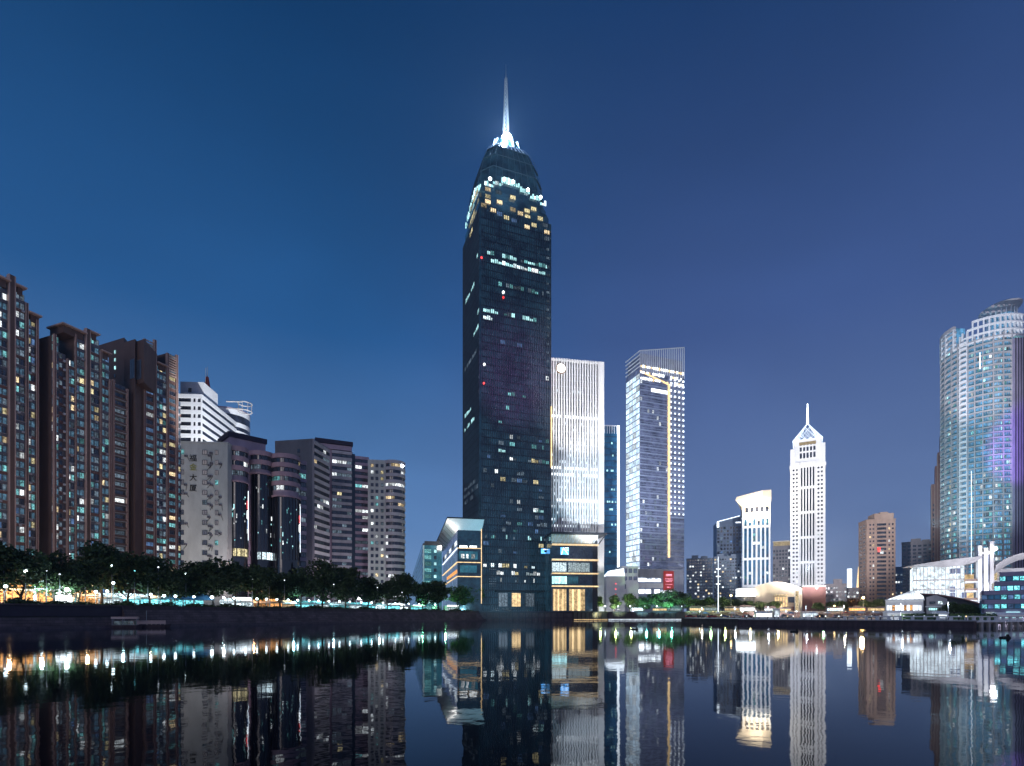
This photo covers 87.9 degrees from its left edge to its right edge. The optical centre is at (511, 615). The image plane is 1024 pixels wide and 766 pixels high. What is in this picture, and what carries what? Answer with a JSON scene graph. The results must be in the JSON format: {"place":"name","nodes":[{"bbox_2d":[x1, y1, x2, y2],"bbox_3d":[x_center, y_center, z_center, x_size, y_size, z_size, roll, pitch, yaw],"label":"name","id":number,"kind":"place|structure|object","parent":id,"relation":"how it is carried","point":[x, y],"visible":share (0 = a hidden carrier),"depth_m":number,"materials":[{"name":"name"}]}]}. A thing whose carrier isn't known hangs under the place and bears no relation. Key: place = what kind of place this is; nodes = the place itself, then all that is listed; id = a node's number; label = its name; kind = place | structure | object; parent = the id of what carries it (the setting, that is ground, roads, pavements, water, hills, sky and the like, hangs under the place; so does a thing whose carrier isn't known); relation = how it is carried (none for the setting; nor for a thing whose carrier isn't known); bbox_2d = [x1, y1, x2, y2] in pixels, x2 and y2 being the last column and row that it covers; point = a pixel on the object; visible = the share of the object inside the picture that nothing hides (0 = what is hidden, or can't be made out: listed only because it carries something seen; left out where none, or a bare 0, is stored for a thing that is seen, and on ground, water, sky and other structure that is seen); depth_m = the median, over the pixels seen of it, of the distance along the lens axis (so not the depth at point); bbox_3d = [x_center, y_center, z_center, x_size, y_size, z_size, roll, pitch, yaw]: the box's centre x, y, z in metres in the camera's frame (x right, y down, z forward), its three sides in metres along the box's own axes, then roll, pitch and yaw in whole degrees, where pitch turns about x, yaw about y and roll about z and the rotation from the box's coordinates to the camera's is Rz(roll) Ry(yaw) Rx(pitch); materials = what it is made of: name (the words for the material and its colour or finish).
{"place":"outdoors","nodes":[
{"label":"outdoors","id":0,"kind":"place"},
{"bbox_2d":[178,368,252,567],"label":"hotel block","id":1,"kind":"structure","parent":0,"point":[205,417],"depth_m":235.87,"materials":[{"name":"white concrete"}]},
{"bbox_2d":[275,438,329,602],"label":"apartment tower","id":2,"kind":"structure","parent":0,"point":[313,453],"depth_m":224.04,"materials":[{"name":"grey concrete"}]},
{"bbox_2d":[297,449,328,531],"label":"window","id":3,"kind":"structure","parent":2,"relation":"in","point":[298,450],"depth_m":231.26,"materials":[{"name":"black glass"}]},
{"bbox_2d":[315,437,368,602],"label":"apartment tower","id":4,"kind":"structure","parent":0,"point":[348,510],"depth_m":251.89,"materials":[{"name":"concrete"}]},
{"bbox_2d":[329,453,351,569],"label":"window","id":5,"kind":"structure","parent":4,"relation":"in","point":[338,480],"depth_m":251.16,"materials":[{"name":"black glass"}]},
{"bbox_2d":[0,616,685,617],"bbox_3d":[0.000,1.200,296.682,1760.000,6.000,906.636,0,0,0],"label":"city ground","id":6,"kind":"structure","parent":0,"point":[65,616],"depth_m":105.46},
{"bbox_2d":[0,541,23,588],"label":"tree","id":7,"kind":"object","parent":6,"relation":"on","point":[2,567],"visible":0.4,"depth_m":101.62,"materials":[{"name":"green plant"}]},
{"bbox_2d":[0,585,36,602],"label":"kiosk","id":8,"kind":"object","parent":6,"relation":"on","point":[13,594],"visible":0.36,"depth_m":108.41,"materials":[{"name":"orange paint"}]},
{"bbox_2d":[0,274,42,583],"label":"apartment tower","id":9,"kind":"structure","parent":6,"relation":"on","point":[19,424],"depth_m":173.38,"materials":[{"name":"concrete"}]},
{"bbox_2d":[0,285,34,582],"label":"window","id":10,"kind":"structure","parent":9,"relation":"in","point":[3,496],"depth_m":173.38,"materials":[{"name":"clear glass"}]},
{"bbox_2d":[0,543,52,597],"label":"tree","id":11,"kind":"object","parent":6,"relation":"on","point":[34,566],"visible":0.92,"depth_m":102.93,"materials":[{"name":"green plant"}]},
{"bbox_2d":[17,550,91,600],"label":"tree","id":12,"kind":"object","parent":6,"relation":"on","point":[52,578],"visible":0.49,"depth_m":110.77,"materials":[{"name":"green plant"}]},
{"bbox_2d":[0,603,126,629],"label":"quay wall","id":13,"kind":"structure","parent":6,"relation":"attached to","point":[14,623],"depth_m":103.57,"materials":[{"name":"concrete"}]},
{"bbox_2d":[0,598,466,610],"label":"railing","id":14,"kind":"object","parent":13,"relation":"on","point":[199,604],"visible":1,"depth_m":132.30,"materials":[{"name":"metal"}]},
{"bbox_2d":[56,559,107,601],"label":"tree","id":15,"kind":"object","parent":6,"relation":"on","point":[81,576],"visible":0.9,"depth_m":112.03,"materials":[{"name":"green plant"}]},
{"bbox_2d":[39,322,128,592],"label":"apartment tower","id":16,"kind":"structure","parent":6,"relation":"on","point":[82,448],"depth_m":187.67,"materials":[{"name":"concrete"}]},
{"bbox_2d":[57,336,124,592],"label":"window","id":17,"kind":"structure","parent":16,"relation":"in","point":[93,425],"depth_m":191.96,"materials":[{"name":"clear glass"}]},
{"bbox_2d":[74,540,130,603],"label":"tree","id":18,"kind":"object","parent":6,"relation":"on","point":[102,556],"visible":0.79,"depth_m":116.66,"materials":[{"name":"green plant"}]},
{"bbox_2d":[88,593,123,602],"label":"kiosk","id":19,"kind":"object","parent":6,"relation":"on","point":[118,597],"visible":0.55,"depth_m":122.26,"materials":[{"name":"white paint"}]},
{"bbox_2d":[99,551,155,600],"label":"tree","id":20,"kind":"object","parent":6,"relation":"on","point":[135,563],"visible":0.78,"depth_m":121.87,"materials":[{"name":"green plant"}]},
{"bbox_2d":[99,338,180,594],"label":"apartment tower","id":21,"kind":"structure","parent":6,"relation":"on","point":[144,373],"depth_m":213.86,"materials":[{"name":"concrete"}]},
{"bbox_2d":[146,354,179,594],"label":"window","id":22,"kind":"structure","parent":21,"relation":"in","point":[163,526],"depth_m":219.06,"materials":[{"name":"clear glass"}]},
{"bbox_2d":[132,554,172,602],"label":"tree","id":23,"kind":"object","parent":6,"relation":"on","point":[154,563],"visible":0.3,"depth_m":127.70,"materials":[{"name":"green plant"}]},
{"bbox_2d":[149,564,190,601],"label":"tree","id":24,"kind":"object","parent":6,"relation":"on","point":[171,581],"visible":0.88,"depth_m":128.77,"materials":[{"name":"green plant"}]},
{"bbox_2d":[176,560,217,593],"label":"tree","id":25,"kind":"object","parent":6,"relation":"on","point":[194,576],"visible":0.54,"depth_m":137.47,"materials":[{"name":"green plant"}]},
{"bbox_2d":[180,441,231,605],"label":"apartment block","id":26,"kind":"structure","parent":6,"relation":"on","point":[206,503],"depth_m":166.47,"materials":[{"name":"grey concrete"}]},
{"bbox_2d":[183,556,244,604],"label":"tree","id":27,"kind":"object","parent":6,"relation":"on","point":[214,584],"visible":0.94,"depth_m":139.92,"materials":[{"name":"green plant"}]},
{"bbox_2d":[216,558,264,604],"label":"tree","id":28,"kind":"object","parent":6,"relation":"on","point":[236,564],"visible":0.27,"depth_m":149.07,"materials":[{"name":"green plant"}]},
{"bbox_2d":[236,563,283,606],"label":"tree","id":29,"kind":"object","parent":6,"relation":"on","point":[263,575],"visible":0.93,"depth_m":151.85,"materials":[{"name":"green plant"}]},
{"bbox_2d":[217,431,306,600],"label":"apartment block","id":30,"kind":"structure","parent":6,"relation":"on","point":[269,507],"depth_m":179.53,"materials":[{"name":"tile"}]},
{"bbox_2d":[232,450,305,573],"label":"window","id":31,"kind":"structure","parent":30,"relation":"in","point":[234,462],"depth_m":180.33,"materials":[{"name":"glass"}]},
{"bbox_2d":[260,572,301,605],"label":"tree","id":32,"kind":"object","parent":6,"relation":"on","point":[276,588],"visible":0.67,"depth_m":162.01,"materials":[{"name":"green plant"}]},
{"bbox_2d":[121,606,485,626],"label":"quay wall","id":33,"kind":"structure","parent":6,"relation":"attached to","point":[176,616],"depth_m":151.02,"materials":[{"name":"stone"}]},
{"bbox_2d":[285,573,322,605],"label":"tree","id":34,"kind":"object","parent":6,"relation":"on","point":[308,586],"visible":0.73,"depth_m":168.24,"materials":[{"name":"green plant"}]},
{"bbox_2d":[292,557,351,604],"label":"tree","id":35,"kind":"object","parent":6,"relation":"on","point":[323,569],"visible":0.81,"depth_m":177.69,"materials":[{"name":"green plant"}]},
{"bbox_2d":[329,564,365,607],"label":"tree","id":36,"kind":"object","parent":6,"relation":"on","point":[347,577],"visible":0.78,"depth_m":184.16,"materials":[{"name":"green plant"}]},
{"bbox_2d":[353,575,383,605],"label":"tree","id":37,"kind":"object","parent":6,"relation":"on","point":[370,588],"visible":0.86,"depth_m":197.91,"materials":[{"name":"green plant"}]},
{"bbox_2d":[374,580,403,608],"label":"tree","id":38,"kind":"object","parent":6,"relation":"on","point":[389,591],"visible":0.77,"depth_m":204.99,"materials":[{"name":"green plant"}]},
{"bbox_2d":[388,572,423,607],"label":"tree","id":39,"kind":"object","parent":6,"relation":"on","point":[404,581],"visible":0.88,"depth_m":215.59,"materials":[{"name":"green plant"}]},
{"bbox_2d":[405,541,441,609],"bbox_3d":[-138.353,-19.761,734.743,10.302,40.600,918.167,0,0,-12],"label":"office block","id":40,"kind":"structure","parent":6,"relation":"on","point":[428,567],"depth_m":286.39,"materials":[{"name":"teal glass"}]},
{"bbox_2d":[413,581,439,607],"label":"tree","id":41,"kind":"object","parent":6,"relation":"on","point":[427,590],"visible":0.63,"depth_m":231.24,"materials":[{"name":"green plant"}]},
{"bbox_2d":[426,579,450,609],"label":"tree","id":42,"kind":"object","parent":6,"relation":"on","point":[440,587],"visible":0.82,"depth_m":235.67,"materials":[{"name":"green plant"}]},
{"bbox_2d":[448,584,470,607],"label":"tree","id":43,"kind":"object","parent":6,"relation":"on","point":[457,594],"visible":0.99,"depth_m":256.86,"materials":[{"name":"green plant"}]},
{"bbox_2d":[437,517,483,610],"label":"office block","id":44,"kind":"structure","parent":6,"relation":"on","point":[459,539],"depth_m":263.76,"materials":[{"name":"grey glass"}]},
{"bbox_2d":[479,611,571,620],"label":"quay wall","id":45,"kind":"structure","parent":6,"relation":"attached to","point":[526,615],"depth_m":263.46,"materials":[{"name":"concrete"}]},
{"bbox_2d":[572,611,607,619],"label":"quay wall","id":46,"kind":"structure","parent":6,"relation":"attached to","point":[588,615],"depth_m":274.19,"materials":[{"name":"stone"}]},
{"bbox_2d":[633,596,650,611],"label":"tree","id":47,"kind":"object","parent":6,"relation":"on","point":[643,602],"visible":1,"depth_m":296.23,"materials":[{"name":"green plant"}]},
{"bbox_2d":[607,612,685,619],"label":"quay wall","id":48,"kind":"structure","parent":6,"relation":"attached to","point":[645,615],"depth_m":287.85,"materials":[{"name":"concrete"}]},
{"bbox_2d":[646,592,666,606],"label":"tree","id":49,"kind":"object","parent":6,"relation":"on","point":[654,599],"visible":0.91,"depth_m":296.84,"materials":[{"name":"green plant"}]},
{"bbox_2d":[657,588,685,610],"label":"tree","id":50,"kind":"object","parent":6,"relation":"on","point":[671,599],"visible":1,"depth_m":294.93,"materials":[{"name":"green plant"}]},
{"bbox_2d":[668,591,694,610],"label":"tree","id":51,"kind":"object","parent":6,"relation":"on","point":[686,602],"visible":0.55,"depth_m":302.63,"materials":[{"name":"green plant"}]},
{"bbox_2d":[685,612,882,616],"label":"retaining wall","id":52,"kind":"structure","parent":6,"relation":"on","point":[831,614],"depth_m":293.50,"materials":[{"name":"concrete"}]},
{"bbox_2d":[800,585,825,611],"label":"brick box","id":53,"kind":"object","parent":6,"relation":"on","point":[811,595],"visible":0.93,"depth_m":336.10,"materials":[{"name":"concrete"}]},
{"bbox_2d":[930,438,939,561],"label":"office tower","id":54,"kind":"structure","parent":6,"relation":"on","point":[935,518],"depth_m":498.04,"materials":[{"name":"brown tile"}]},
{"bbox_2d":[368,459,404,603],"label":"apartment tower","id":55,"kind":"structure","parent":0,"point":[386,519],"depth_m":247.89,"materials":[{"name":"concrete"}]},
{"bbox_2d":[371,463,404,603],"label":"window","id":56,"kind":"structure","parent":55,"relation":"in","point":[387,464],"depth_m":247.99,"materials":[{"name":"black glass"}]},
{"bbox_2d":[463,74,551,610],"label":"skyscraper","id":57,"kind":"structure","parent":0,"point":[507,436],"depth_m":290.58,"materials":[{"name":"black glass"}]},
{"bbox_2d":[464,251,548,582],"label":"window","id":58,"kind":"structure","parent":57,"relation":"in","point":[488,252],"depth_m":290.21,"materials":[{"name":"glass"}]},
{"bbox_2d":[0,620,1023,765],"bbox_3d":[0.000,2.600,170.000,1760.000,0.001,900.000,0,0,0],"label":"lake water","id":59,"kind":"structure","parent":0,"point":[570,693],"depth_m":17.21,"materials":[{"name":"blue liquid"}]},
{"bbox_2d":[110,617,142,627],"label":"moored boat","id":60,"kind":"object","parent":59,"relation":"on","point":[122,624],"visible":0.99,"depth_m":111.42,"materials":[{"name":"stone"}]},
{"bbox_2d":[128,611,170,626],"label":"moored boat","id":61,"kind":"object","parent":59,"relation":"on","point":[151,622],"visible":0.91,"depth_m":114.40,"materials":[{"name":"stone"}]},
{"bbox_2d":[964,616,1023,626],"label":"pier","id":62,"kind":"structure","parent":59,"relation":"in","point":[1002,622],"depth_m":115.94,"materials":[{"name":"white paint"}]},
{"bbox_2d":[0,0,1023,611],"label":"sky","id":63,"kind":"structure","parent":0,"point":[800,198],"materials":[{"name":"blue"}]},
{"bbox_2d":[545,531,607,610],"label":"podium block","id":64,"kind":"structure","parent":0,"point":[571,570],"depth_m":281.59,"materials":[{"name":"grey glass"}]},
{"bbox_2d":[552,562,566,571],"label":"window","id":65,"kind":"structure","parent":64,"relation":"in","point":[556,566],"depth_m":280.46,"materials":[{"name":"glass"}]},
{"bbox_2d":[553,589,566,610],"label":"window","id":66,"kind":"structure","parent":64,"relation":"in","point":[556,590],"depth_m":280.46,"materials":[{"name":"yellow glass"}]},
{"bbox_2d":[569,589,584,610],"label":"window","id":67,"kind":"structure","parent":64,"relation":"in","point":[570,590],"depth_m":281.70,"materials":[{"name":"yellow glass"}]},
{"bbox_2d":[568,562,589,571],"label":"window","id":68,"kind":"structure","parent":64,"relation":"in","point":[572,566],"depth_m":281.90,"materials":[{"name":"glass"}]},
{"bbox_2d":[569,547,592,558],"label":"window","id":69,"kind":"structure","parent":64,"relation":"in","point":[574,552],"depth_m":282.04,"materials":[{"name":"black glass"}]},
{"bbox_2d":[551,357,603,611],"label":"office tower","id":70,"kind":"structure","parent":0,"point":[577,468],"depth_m":306.19,"materials":[{"name":"white glass"}]},
{"bbox_2d":[554,368,591,531],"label":"window","id":71,"kind":"structure","parent":70,"relation":"in","point":[570,368],"depth_m":306.15,"materials":[{"name":"grey glass"}]},
{"bbox_2d":[604,425,619,574],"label":"office tower","id":72,"kind":"structure","parent":0,"point":[612,496],"depth_m":351.00,"materials":[{"name":"blue glass"}]},
{"bbox_2d":[604,568,624,611],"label":"annex block","id":73,"kind":"structure","parent":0,"point":[614,581],"depth_m":320.56,"materials":[{"name":"white paint"}]},
{"bbox_2d":[615,566,637,611],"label":"annex block","id":74,"kind":"structure","parent":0,"point":[631,579],"depth_m":335.35,"materials":[{"name":"white paint"}]},
{"bbox_2d":[625,347,684,569],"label":"office tower","id":75,"kind":"structure","parent":0,"point":[654,459],"depth_m":378.40,"materials":[{"name":"glass"}]},
{"bbox_2d":[626,373,639,568],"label":"window","id":76,"kind":"structure","parent":75,"relation":"in","point":[630,515],"depth_m":380.64,"materials":[{"name":"glass"}]},
{"bbox_2d":[638,569,683,611],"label":"podium block","id":77,"kind":"structure","parent":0,"point":[652,581],"depth_m":354.49,"materials":[{"name":"concrete"}]},
{"bbox_2d":[686,555,712,611],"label":"apartment block","id":78,"kind":"structure","parent":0,"point":[699,578],"depth_m":595.71,"materials":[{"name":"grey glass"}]},
{"bbox_2d":[713,516,740,597],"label":"office tower","id":79,"kind":"structure","parent":0,"point":[726,537],"depth_m":637.48,"materials":[{"name":"stone"}]},
{"bbox_2d":[717,526,740,552],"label":"window","id":80,"kind":"structure","parent":79,"relation":"in","point":[733,526],"depth_m":636.67,"materials":[{"name":"grey glass"}]},
{"bbox_2d":[714,554,740,611],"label":"apartment block","id":81,"kind":"structure","parent":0,"point":[728,572],"depth_m":585.23,"materials":[{"name":"grey glass"}]},
{"bbox_2d":[736,588,755,604],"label":"drum pavilion","id":82,"kind":"structure","parent":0,"point":[745,594],"depth_m":319.15,"materials":[{"name":"concrete"}]},
{"bbox_2d":[736,490,770,587],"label":"office tower","id":83,"kind":"structure","parent":0,"point":[755,537],"depth_m":498.92,"materials":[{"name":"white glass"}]},
{"bbox_2d":[754,582,801,611],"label":"arched hall","id":84,"kind":"structure","parent":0,"point":[788,595],"depth_m":319.70,"materials":[{"name":"beige stone"}]},
{"bbox_2d":[773,540,789,583],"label":"office tower","id":85,"kind":"structure","parent":0,"point":[781,561],"depth_m":595.86,"materials":[{"name":"grey glass"}]},
{"bbox_2d":[790,404,825,586],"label":"skyscraper","id":86,"kind":"structure","parent":0,"point":[807,509],"depth_m":498.24,"materials":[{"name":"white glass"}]},
{"bbox_2d":[793,466,822,577],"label":"window","id":87,"kind":"structure","parent":86,"relation":"in","point":[821,466],"depth_m":502.30,"materials":[{"name":"grey glass"}]},
{"bbox_2d":[687,617,983,624],"bbox_3d":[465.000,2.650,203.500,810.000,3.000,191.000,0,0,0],"label":"promontory","id":88,"kind":"structure","parent":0,"point":[849,618],"depth_m":190.62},
{"bbox_2d":[680,618,738,624],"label":"embankment wall","id":89,"kind":"structure","parent":88,"relation":"attached to","point":[712,621],"depth_m":163.34,"materials":[{"name":"concrete"}]},
{"bbox_2d":[738,619,973,627],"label":"embankment wall","id":90,"kind":"structure","parent":88,"relation":"attached to","point":[903,623],"depth_m":122.38,"materials":[{"name":"stone"}]},
{"bbox_2d":[843,616,961,619],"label":"balustrade","id":91,"kind":"object","parent":90,"relation":"on","point":[900,617],"visible":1,"depth_m":117.72,"materials":[{"name":"white paint"}]},
{"bbox_2d":[885,591,924,614],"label":"restaurant","id":92,"kind":"structure","parent":88,"relation":"on","point":[912,601],"depth_m":179.07,"materials":[{"name":"white paint"}]},
{"bbox_2d":[920,593,979,615],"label":"sloping roof hall","id":93,"kind":"structure","parent":88,"relation":"on","point":[959,601],"depth_m":198.45,"materials":[{"name":"metal"}]},
{"bbox_2d":[903,539,1023,602],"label":"convention hall","id":94,"kind":"structure","parent":88,"relation":"on","point":[947,577],"depth_m":227.26,"materials":[{"name":"concrete"}]},
{"bbox_2d":[954,603,977,614],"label":"tree","id":95,"kind":"object","parent":88,"relation":"on","point":[964,608],"visible":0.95,"depth_m":156.87,"materials":[{"name":"green plant"}]},
{"bbox_2d":[950,613,996,619],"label":"hedge","id":96,"kind":"object","parent":88,"relation":"on","point":[970,614],"visible":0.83,"depth_m":136.27,"materials":[{"name":"green plant"}]},
{"bbox_2d":[980,571,1023,613],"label":"office block","id":97,"kind":"structure","parent":88,"relation":"on","point":[1006,594],"depth_m":149.91,"materials":[{"name":"blue glass"}]},
{"bbox_2d":[991,612,1023,619],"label":"white hut","id":98,"kind":"object","parent":88,"relation":"on","point":[1009,614],"visible":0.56,"depth_m":131.60,"materials":[{"name":"paint"}]},
{"bbox_2d":[825,579,846,611],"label":"apartment block","id":99,"kind":"structure","parent":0,"point":[836,590],"depth_m":475.52,"materials":[{"name":"grey concrete"}]},
{"bbox_2d":[858,512,895,611],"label":"apartment tower","id":100,"kind":"structure","parent":0,"point":[877,555],"depth_m":428.05,"materials":[{"name":"brown tile"}]},
{"bbox_2d":[860,524,893,599],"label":"window","id":101,"kind":"structure","parent":100,"relation":"in","point":[869,524],"depth_m":435.87,"materials":[{"name":"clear glass"}]},
{"bbox_2d":[896,567,902,595],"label":"apartment block","id":102,"kind":"structure","parent":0,"point":[899,580],"depth_m":498.01,"materials":[{"name":"glass"}]},
{"bbox_2d":[901,538,930,592],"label":"apartment block","id":103,"kind":"structure","parent":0,"point":[916,551],"depth_m":515.03,"materials":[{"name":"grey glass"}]},
{"bbox_2d":[925,595,946,613],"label":"gabled house","id":104,"kind":"structure","parent":0,"point":[934,602],"depth_m":174.65,"materials":[{"name":"grey tile"}]},
{"bbox_2d":[940,298,1023,597],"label":"skyscraper","id":105,"kind":"structure","parent":0,"point":[981,437],"depth_m":370.89,"materials":[{"name":"teal glass"}]},
{"bbox_2d":[947,337,1014,572],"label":"lit window","id":106,"kind":"structure","parent":105,"relation":"in","point":[987,351],"depth_m":369.02,"materials":[{"name":"teal glass"}]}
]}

